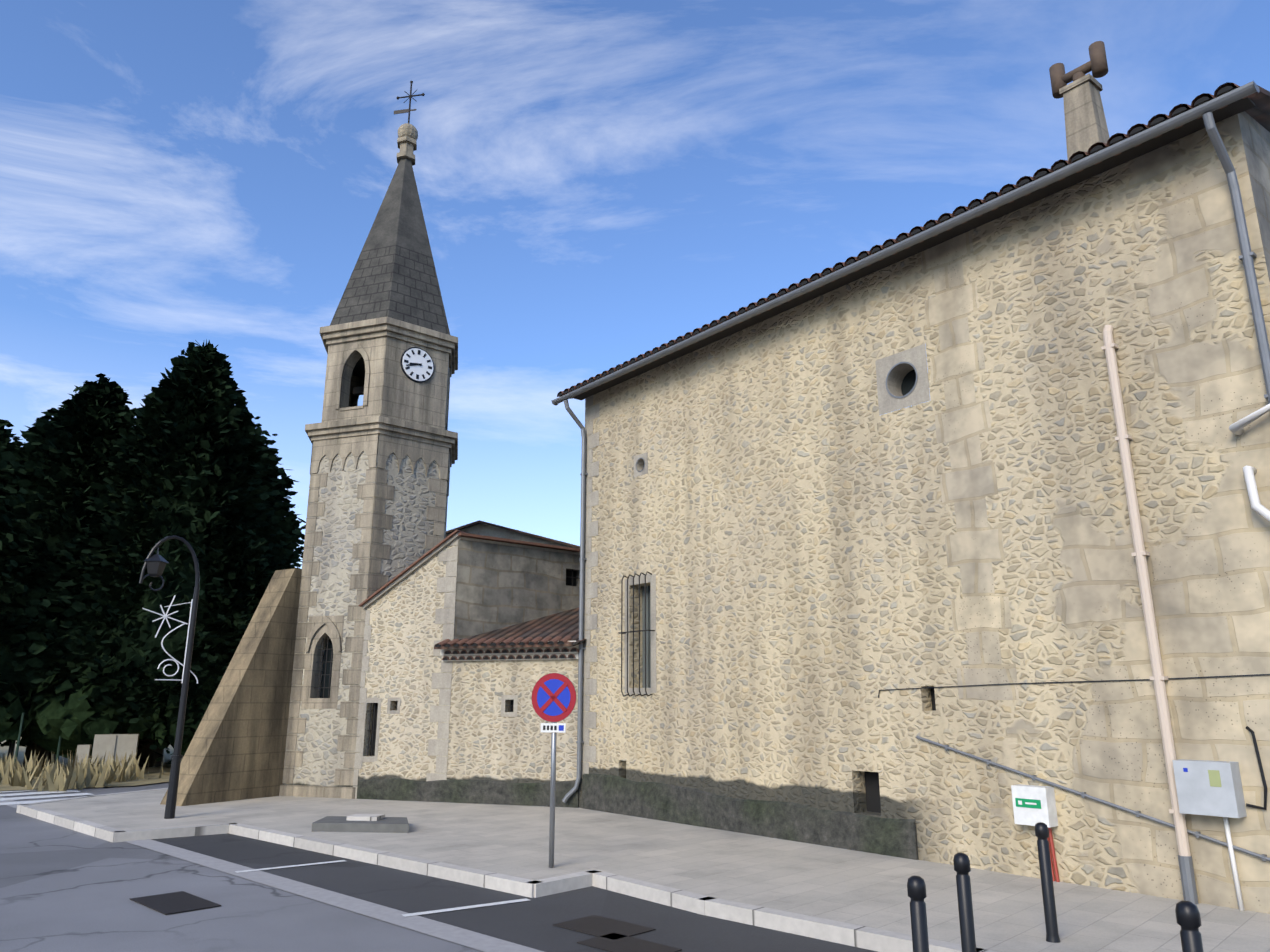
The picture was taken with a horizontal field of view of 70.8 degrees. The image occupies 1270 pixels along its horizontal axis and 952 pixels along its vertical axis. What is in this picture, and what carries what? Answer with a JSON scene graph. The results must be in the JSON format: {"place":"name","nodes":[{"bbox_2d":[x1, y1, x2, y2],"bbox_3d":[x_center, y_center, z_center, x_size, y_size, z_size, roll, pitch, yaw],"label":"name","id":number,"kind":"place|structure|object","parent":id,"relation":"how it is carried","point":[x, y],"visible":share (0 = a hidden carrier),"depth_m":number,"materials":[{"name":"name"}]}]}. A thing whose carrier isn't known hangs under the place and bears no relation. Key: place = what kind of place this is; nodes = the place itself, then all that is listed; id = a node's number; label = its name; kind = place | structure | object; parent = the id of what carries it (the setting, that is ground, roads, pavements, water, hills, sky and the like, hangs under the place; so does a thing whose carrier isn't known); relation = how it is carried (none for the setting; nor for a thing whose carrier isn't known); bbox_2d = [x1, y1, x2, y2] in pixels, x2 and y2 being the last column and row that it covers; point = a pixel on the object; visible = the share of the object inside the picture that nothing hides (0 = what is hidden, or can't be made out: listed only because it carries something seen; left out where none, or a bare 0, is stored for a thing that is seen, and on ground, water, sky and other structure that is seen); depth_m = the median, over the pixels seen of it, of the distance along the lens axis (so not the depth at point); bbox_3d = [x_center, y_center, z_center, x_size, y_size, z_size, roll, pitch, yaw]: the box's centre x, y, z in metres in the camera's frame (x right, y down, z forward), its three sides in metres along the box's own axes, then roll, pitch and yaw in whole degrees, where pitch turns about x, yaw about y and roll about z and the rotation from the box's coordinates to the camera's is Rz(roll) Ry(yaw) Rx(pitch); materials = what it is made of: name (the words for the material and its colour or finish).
{"place":"outdoors","nodes":[
{"label":"outdoors","id":0,"kind":"place"},
{"bbox_2d":[0,737,182,789],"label":"verge ground","id":1,"kind":"structure","parent":0,"point":[154,774],"depth_m":23.77,"materials":[{"name":"plant"}]},
{"bbox_2d":[6,740,15,761],"bbox_3d":[-17.497,5.892,24.782,0.936,4.426,0.384,8,-16,-29],"label":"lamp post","id":2,"kind":"object","parent":1,"relation":"on","point":[11,748],"visible":0.04,"depth_m":24.61,"materials":[{"name":"black metal"}]},
{"bbox_2d":[0,419,29,746],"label":"tree","id":3,"kind":"object","parent":1,"relation":"on","point":[6,435],"visible":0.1,"depth_m":24.75,"materials":[{"name":"green plant"}]},
{"bbox_2d":[0,689,30,744],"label":"bush","id":4,"kind":"object","parent":1,"relation":"on","point":[14,711],"visible":0.6,"depth_m":23.54,"materials":[{"name":"green plant"}]},
{"bbox_2d":[14,713,61,769],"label":"fence posts","id":5,"kind":"object","parent":1,"relation":"on","point":[19,738],"visible":0.19,"depth_m":23.32,"materials":[{"name":"green"}]},
{"bbox_2d":[0,373,141,766],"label":"tree","id":6,"kind":"object","parent":1,"relation":"on","point":[58,462],"depth_m":26.59,"materials":[{"name":"green plant"}]},
{"bbox_2d":[0,750,164,791],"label":"dry grass tufts","id":7,"kind":"object","parent":1,"relation":"on","point":[82,775],"visible":0.98,"depth_m":20.66,"materials":[{"name":"beige plant"}]},
{"bbox_2d":[0,662,166,758],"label":"bush","id":8,"kind":"object","parent":1,"relation":"on","point":[70,723],"visible":0.48,"depth_m":23.92,"materials":[{"name":"green plant"}]},
{"bbox_2d":[74,734,138,774],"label":"stone blocks","id":9,"kind":"structure","parent":1,"relation":"on","point":[125,743],"depth_m":23.27,"materials":[{"name":"stone"}]},
{"bbox_2d":[63,404,210,726],"bbox_3d":[-16.481,2.903,30.045,10.364,12.880,10.220,0,-14,1],"label":"tree","id":10,"kind":"object","parent":1,"relation":"on","point":[154,649],"depth_m":26.33,"materials":[{"name":"green plant"}]},
{"bbox_2d":[1,339,305,766],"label":"tree","id":11,"kind":"object","parent":1,"relation":"on","point":[198,428],"depth_m":25.86,"materials":[{"name":"green plant"}]},
{"bbox_2d":[142,668,222,756],"bbox_3d":[-12.018,6.849,25.322,3.905,2.910,3.406,0,-14,1],"label":"bush","id":12,"kind":"object","parent":1,"relation":"on","point":[160,726],"visible":0.17,"depth_m":24.04,"materials":[{"name":"green plant"}]},
{"bbox_2d":[117,518,274,764],"bbox_3d":[-11.700,4.805,26.189,5.670,7.307,6.509,0,-14,1],"label":"tree","id":13,"kind":"object","parent":1,"relation":"on","point":[257,572],"depth_m":25.47,"materials":[{"name":"green plant"}]},
{"bbox_2d":[138,469,287,747],"bbox_3d":[-13.266,3.985,27.974,6.548,9.766,6.655,0,-14,1],"label":"tree","id":14,"kind":"object","parent":1,"relation":"on","point":[246,518],"visible":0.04,"depth_m":28.20,"materials":[{"name":"green plant"}]},
{"bbox_2d":[251,444,305,568],"bbox_3d":[-14.040,4.096,31.923,8.678,11.486,7.433,0,-14,1],"label":"tree","id":15,"kind":"object","parent":1,"relation":"on","point":[295,555],"depth_m":32.85,"materials":[{"name":"green plant"}]},
{"bbox_2d":[0,782,483,951],"bbox_3d":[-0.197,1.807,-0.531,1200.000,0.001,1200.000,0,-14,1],"label":"ground","id":16,"kind":"structure","parent":0,"point":[63,889],"depth_m":8.34,"materials":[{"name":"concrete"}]},
{"bbox_2d":[279,317,457,798],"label":"bell tower","id":17,"kind":"structure","parent":16,"relation":"on","point":[400,413],"depth_m":18.75,"materials":[{"name":"beige stone"}]},
{"bbox_2d":[314,636,332,697],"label":"tower window bars","id":18,"kind":"object","parent":17,"relation":"in","point":[325,674],"visible":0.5,"depth_m":17.75,"materials":[{"name":"black metal"}]},
{"bbox_2d":[320,639,332,697],"bbox_3d":[-6.086,3.812,17.951,0.470,1.270,0.001,-5,-15,18],"label":"tower window glass","id":19,"kind":"object","parent":17,"relation":"in","point":[328,664],"visible":0.22,"depth_m":17.96,"materials":[{"name":"black glass"}]},
{"bbox_2d":[353,386,363,395],"bbox_3d":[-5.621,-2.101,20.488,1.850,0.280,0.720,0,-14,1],"label":"bell","id":20,"kind":"object","parent":17,"relation":"attached to","point":[359,390],"visible":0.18,"depth_m":20.67,"materials":[{"name":"black metal"}]},
{"bbox_2d":[330,158,449,334],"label":"spire","id":21,"kind":"structure","parent":17,"relation":"on","point":[394,275],"depth_m":20.33,"materials":[{"name":"grey stone"}]},
{"bbox_2d":[397,123,417,165],"bbox_3d":[-5.621,-8.214,22.033,0.500,1.010,0.509,0,-14,1],"label":"stone finial","id":22,"kind":"object","parent":21,"relation":"on","point":[407,138],"visible":0.98,"depth_m":21.87,"materials":[{"name":"beige stone"}]},
{"bbox_2d":[394,81,424,122],"bbox_3d":[-5.641,-9.299,22.311,0.799,1.330,0.075,-3,-14,11],"label":"cross","id":23,"kind":"object","parent":22,"relation":"on","point":[411,95],"visible":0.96,"depth_m":22.31,"materials":[{"name":"grey metal"}]},
{"bbox_2d":[400,347,433,382],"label":"clock markings","id":24,"kind":"object","parent":17,"relation":"attached to","point":[411,364],"visible":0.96,"depth_m":19.46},
{"bbox_2d":[402,348,432,380],"bbox_3d":[-4.755,-2.433,19.542,0.740,0.740,0.045,12,-18,-39],"label":"clock face","id":25,"kind":"object","parent":17,"relation":"attached to","point":[419,370],"visible":0.77,"depth_m":19.52},
{"bbox_2d":[353,532,579,798],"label":"stone trim","id":26,"kind":"structure","parent":16,"relation":"on","point":[440,715],"depth_m":16.99,"materials":[{"name":"beige stone"}]},
{"bbox_2d":[359,529,579,659],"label":"church genoise tiles","id":27,"kind":"object","parent":26,"relation":"attached to","point":[528,640],"visible":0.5,"depth_m":16.61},
{"bbox_2d":[439,641,578,660],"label":"eaves cornice","id":28,"kind":"structure","parent":26,"relation":"attached to","point":[490,655],"depth_m":16.27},
{"bbox_2d":[0,797,543,951],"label":"gutter strip","id":29,"kind":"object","parent":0,"point":[469,938],"depth_m":8.55,"materials":[{"name":"concrete"}]},
{"bbox_2d":[0,789,528,916],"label":"road markings","id":30,"kind":"object","parent":29,"relation":"on","point":[404,915],"visible":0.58,"depth_m":17.07,"materials":[{"name":"white paint"}]},
{"bbox_2d":[352,357,364,377],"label":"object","id":31,"kind":"object","parent":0,"point":[359,369],"depth_m":20.90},
{"bbox_2d":[283,434,448,786],"bbox_3d":[-5.621,2.897,19.224,3.081,6.970,3.169,0,-14,1],"label":"tower shaft","id":32,"kind":"object","parent":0,"point":[404,537],"visible":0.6,"depth_m":18.26,"materials":[{"name":"beige stone"}]},
{"bbox_2d":[356,537,579,807],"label":"church rubble walls","id":33,"kind":"structure","parent":0,"point":[486,741],"depth_m":16.57,"materials":[{"name":"beige stone"}]},
{"bbox_2d":[370,570,576,755],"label":"window openings","id":34,"kind":"object","parent":33,"relation":"in","point":[569,580],"visible":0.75,"depth_m":16.43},
{"bbox_2d":[367,569,579,755],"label":"church window bars","id":35,"kind":"object","parent":34,"relation":"in","point":[510,705],"visible":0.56,"depth_m":17.09,"materials":[{"name":"black metal"}]},
{"bbox_2d":[434,607,585,648],"bbox_3d":[-0.774,2.831,17.636,5.724,1.272,2.427,12,-19,-40],"label":"church lean to roof","id":36,"kind":"object","parent":33,"relation":"on","point":[563,624],"visible":0.46,"depth_m":17.02,"materials":[{"name":"brown tile"}]},
{"bbox_2d":[446,523,579,548],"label":"roof","id":37,"kind":"structure","parent":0,"point":[485,530],"depth_m":23.24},
{"bbox_2d":[151,833,877,951],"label":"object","id":38,"kind":"structure","parent":0,"point":[531,922],"depth_m":8.45,"materials":[{"name":"grey asphalt"}]},
{"bbox_2d":[130,891,681,951],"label":"drain covers","id":39,"kind":"object","parent":38,"relation":"on","point":[613,935],"visible":0.92,"depth_m":7.65,"materials":[{"name":"metal"}]},
{"bbox_2d":[16,788,996,951],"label":"kerb","id":40,"kind":"structure","parent":38,"relation":"on","point":[868,938],"depth_m":9.15,"materials":[{"name":"concrete"}]},
{"bbox_2d":[453,539,579,655],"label":"wall","id":41,"kind":"structure","parent":0,"point":[498,586],"depth_m":17.86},
{"bbox_2d":[446,520,579,547],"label":"roof","id":42,"kind":"structure","parent":41,"relation":"on","point":[491,524],"depth_m":23.05,"materials":[{"name":"brown tile"}]},
{"bbox_2d":[0,0,1269,568],"label":"sky","id":43,"kind":"structure","parent":0,"point":[601,184],"materials":[{"name":"blue"}]},
{"bbox_2d":[642,586,650,687],"bbox_3d":[0.287,2.674,14.937,0.035,1.700,0.560,11,-18,-38],"label":"window","id":44,"kind":"structure","parent":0,"point":[648,650],"depth_m":15.06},
{"bbox_2d":[32,789,1269,951],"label":"pavement","id":45,"kind":"structure","parent":0,"point":[866,889],"depth_m":9.85,"materials":[{"name":"grey concrete"}]},
{"bbox_2d":[139,535,199,818],"bbox_3d":[-7.540,3.121,14.189,0.936,4.426,0.383,8,-16,-29],"label":"lamp post","id":46,"kind":"object","parent":45,"relation":"on","point":[155,564],"visible":1,"depth_m":14.38,"materials":[{"name":"black metal"}]},
{"bbox_2d":[142,595,197,682],"bbox_3d":[-7.483,2.628,14.417,0.957,1.399,0.023,11,-18,-38],"label":"street light decoration","id":47,"kind":"object","parent":46,"relation":"attached to","point":[166,617],"visible":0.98,"depth_m":14.42},
{"bbox_2d":[160,568,301,805],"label":"buttress","id":48,"kind":"structure","parent":45,"relation":"on","point":[236,750],"depth_m":17.04,"materials":[{"name":"beige stone"}]},
{"bbox_2d":[311,816,408,832],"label":"pavement slab","id":49,"kind":"structure","parent":45,"relation":"on","point":[343,824],"depth_m":12.47,"materials":[{"name":"concrete"}]},
{"bbox_2d":[346,814,384,820],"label":"stone slab","id":50,"kind":"structure","parent":49,"relation":"on","point":[365,817],"depth_m":12.78,"materials":[{"name":"white stone"}]},
{"bbox_2d":[549,722,556,867],"bbox_3d":[-0.918,3.284,10.045,0.057,2.080,0.060,0,-14,1],"label":"sign pole","id":51,"kind":"object","parent":45,"relation":"on","point":[552,798],"visible":0.75,"depth_m":9.94,"materials":[{"name":"silver metal"}]},
{"bbox_2d":[541,723,565,732],"bbox_3d":[-0.928,2.854,10.119,0.300,0.100,0.006,-4,-15,16],"label":"sign plate","id":52,"kind":"object","parent":51,"relation":"attached to","point":[550,725],"visible":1,"depth_m":10.12,"materials":[{"name":"white metal"}]},
{"bbox_2d":[543,725,556,729],"bbox_3d":[-0.965,2.855,10.125,0.163,0.050,0.003,-4,-15,16],"label":"sign text","id":53,"kind":"object","parent":52,"relation":"attached to","point":[551,728],"visible":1,"depth_m":10.12},
{"bbox_2d":[559,725,563,730],"bbox_3d":[-0.833,2.846,10.088,0.059,0.060,0.019,0,-14,1],"label":"pictogram","id":54,"kind":"object","parent":52,"relation":"attached to","point":[561,727],"visible":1,"depth_m":10.09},
{"bbox_2d":[532,673,575,721],"bbox_3d":[-0.930,2.527,10.195,0.544,0.544,0.008,-4,-15,16],"label":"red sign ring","id":55,"kind":"object","parent":51,"relation":"attached to","point":[553,697],"visible":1,"depth_m":10.19,"materials":[{"name":"red metal"}]},
{"bbox_2d":[537,679,569,715],"bbox_3d":[-0.930,2.528,10.196,0.410,0.410,0.001,-4,-15,16],"label":"no stopping sign","id":56,"kind":"object","parent":55,"relation":"attached to","point":[563,697],"visible":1,"depth_m":10.19,"materials":[{"name":"blue metal"}]},
{"bbox_2d":[531,673,576,721],"bbox_3d":[-0.927,2.530,10.203,0.550,0.550,0.008,-4,-15,16],"label":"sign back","id":57,"kind":"object","parent":55,"relation":"attached to","point":[575,703],"visible":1,"depth_m":10.19,"materials":[{"name":"blue"}]},
{"bbox_2d":[357,773,918,859],"bbox_3d":[-0.522,5.097,14.124,10.783,0.604,1.509,-11,-18,37],"label":"wall base","id":58,"kind":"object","parent":45,"relation":"on","point":[790,821],"depth_m":13.31,"materials":[{"name":"grey concrete"}]},
{"bbox_2d":[907,875,928,951],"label":"bollard","id":59,"kind":"object","parent":45,"relation":"on","point":[916,887],"visible":1,"depth_m":4.77,"materials":[{"name":"black metal"}]},
{"bbox_2d":[953,853,975,951],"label":"bollard","id":60,"kind":"object","parent":45,"relation":"on","point":[961,862],"visible":1,"depth_m":5.48,"materials":[{"name":"black metal"}]},
{"bbox_2d":[1035,822,1060,942],"bbox_3d":[3.174,3.119,6.882,0.104,0.848,0.104,0,-14,1],"label":"bollard","id":61,"kind":"object","parent":45,"relation":"on","point":[1047,886],"visible":1,"depth_m":6.85,"materials":[{"name":"black metal"}]},
{"bbox_2d":[1175,900,1203,951],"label":"bollard","id":62,"kind":"object","parent":45,"relation":"on","point":[1188,918],"visible":1,"depth_m":4.17,"materials":[{"name":"black metal"}]},
{"bbox_2d":[557,82,1255,396],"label":"roof tiles","id":63,"kind":"object","parent":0,"point":[1156,120],"visible":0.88,"depth_m":10.69,"materials":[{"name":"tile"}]},
{"bbox_2d":[564,86,1254,399],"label":"house eave soffit","id":64,"kind":"structure","parent":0,"point":[1196,125],"depth_m":10.94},
{"bbox_2d":[580,114,1269,913],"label":"house wall","id":65,"kind":"structure","parent":0,"point":[808,536],"depth_m":10.26,"materials":[{"name":"beige stone"}]},
{"bbox_2d":[618,571,654,696],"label":"house window bars","id":66,"kind":"object","parent":65,"relation":"attached to","point":[633,631],"visible":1,"depth_m":14.70,"materials":[{"name":"black metal"}]},
{"bbox_2d":[581,344,929,778],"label":"stone trim","id":67,"kind":"structure","parent":65,"relation":"attached to","point":[916,357],"depth_m":15.34,"materials":[{"name":"beige stone"}]},
{"bbox_2d":[864,686,935,812],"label":"dark house openings","id":68,"kind":"object","parent":65,"relation":"in","point":[872,789],"visible":0.27,"depth_m":11.15,"materials":[{"name":"black"}]},
{"bbox_2d":[551,81,1269,904],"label":"gutter and downpipes","id":69,"kind":"object","parent":65,"relation":"attached to","point":[1245,257],"visible":1,"depth_m":9.50,"materials":[{"name":"grey metal"}]},
{"bbox_2d":[570,82,1269,398],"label":"house roof","id":70,"kind":"structure","parent":65,"relation":"on","point":[1259,112],"depth_m":9.09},
{"bbox_2d":[1059,74,1109,160],"bbox_3d":[5.348,-3.948,10.538,0.380,1.485,0.420,11,-18,-38],"label":"house chimney","id":71,"kind":"object","parent":70,"relation":"on","point":[1086,128],"visible":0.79,"depth_m":10.51,"materials":[{"name":"beige stone"}]},
{"bbox_2d":[1049,41,1107,98],"bbox_3d":[5.348,-4.872,10.771,0.167,0.430,0.647,11,-18,-38],"label":"chimney cowl","id":72,"kind":"object","parent":71,"relation":"on","point":[1097,65],"visible":0.83,"depth_m":10.68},
{"bbox_2d":[1047,827,1059,881],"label":"red house conduits","id":73,"kind":"object","parent":65,"relation":"attached to","point":[1053,856],"visible":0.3,"depth_m":9.07,"materials":[{"name":"red plastic"}]},
{"bbox_2d":[878,674,1269,809],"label":"house cables","id":74,"kind":"object","parent":65,"relation":"attached to","point":[1260,768],"visible":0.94,"depth_m":8.10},
{"bbox_2d":[1101,325,1190,855],"bbox_3d":[5.023,0.945,8.819,0.129,5.255,0.165,11,-18,-38],"label":"drainpipe","id":75,"kind":"object","parent":65,"relation":"attached to","point":[1140,553],"visible":0.88,"depth_m":8.73,"materials":[{"name":"beige metal"}]},
{"bbox_2d":[1223,403,1269,910],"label":"white house pipes","id":76,"kind":"object","parent":65,"relation":"attached to","point":[1249,472],"visible":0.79,"depth_m":8.08,"materials":[{"name":"white plastic"}]},
{"bbox_2d":[1238,111,1269,281],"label":"wall","id":77,"kind":"structure","parent":0,"point":[1255,137],"depth_m":8.90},
{"bbox_3d":[6.063,1.874,17.771,13.965,8.840,8.426,0,-14,1],"label":"house","id":78,"kind":"object","parent":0,"visible":0},
{"bbox_2d":[636,362,916,471],"bbox_3d":[1.791,-0.741,13.423,0.001,0.480,5.665,11,-18,-38],"label":"house oculus ring","id":79,"kind":"object","parent":78,"relation":"attached to","point":[912,365],"visible":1,"depth_m":11.50,"materials":[{"name":"stone"}]},
{"bbox_2d":[901,370,915,395],"bbox_3d":[2.032,-0.693,13.615,0.001,0.440,5.630,11,-18,-38],"label":"round window pane","id":80,"kind":"structure","parent":78,"relation":"attached to","point":[908,382],"depth_m":11.75,"materials":[{"name":"black glass"}]},
{"bbox_2d":[1011,784,1057,827],"bbox_3d":[4.138,3.414,9.253,0.180,0.380,0.370,11,-18,-38],"label":"defibrillator box","id":81,"kind":"object","parent":78,"relation":"attached to","point":[1046,813],"visible":0.79,"depth_m":9.16,"materials":[{"name":"white paint"}]},
{"bbox_2d":[1015,798,1040,808],"bbox_3d":[4.057,3.378,9.215,0.004,0.085,0.270,11,-18,-38],"label":"green label","id":82,"kind":"object","parent":81,"relation":"attached to","point":[1038,803],"visible":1,"depth_m":9.21,"materials":[{"name":"green plastic"}]},
{"bbox_2d":[1018,800,1036,804],"bbox_3d":[4.050,3.378,9.219,0.003,0.040,0.195,11,-18,-38],"label":"sign lettering","id":83,"kind":"object","parent":82,"relation":"attached to","point":[1019,802],"visible":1,"depth_m":9.22},
{"bbox_2d":[1172,759,1246,817],"bbox_3d":[5.179,2.813,8.059,0.200,0.460,0.470,11,-18,-38],"label":"utility box","id":84,"kind":"object","parent":78,"relation":"attached to","point":[1197,794],"visible":1,"depth_m":7.98,"materials":[{"name":"grey metal"}]},
{"bbox_2d":[1208,770,1221,786],"bbox_3d":[5.160,2.692,7.947,0.061,0.140,0.072,0,-14,1],"label":"label","id":85,"kind":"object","parent":84,"relation":"attached to","point":[1214,778],"depth_m":7.94,"materials":[{"name":"yellow paper"}]}
]}

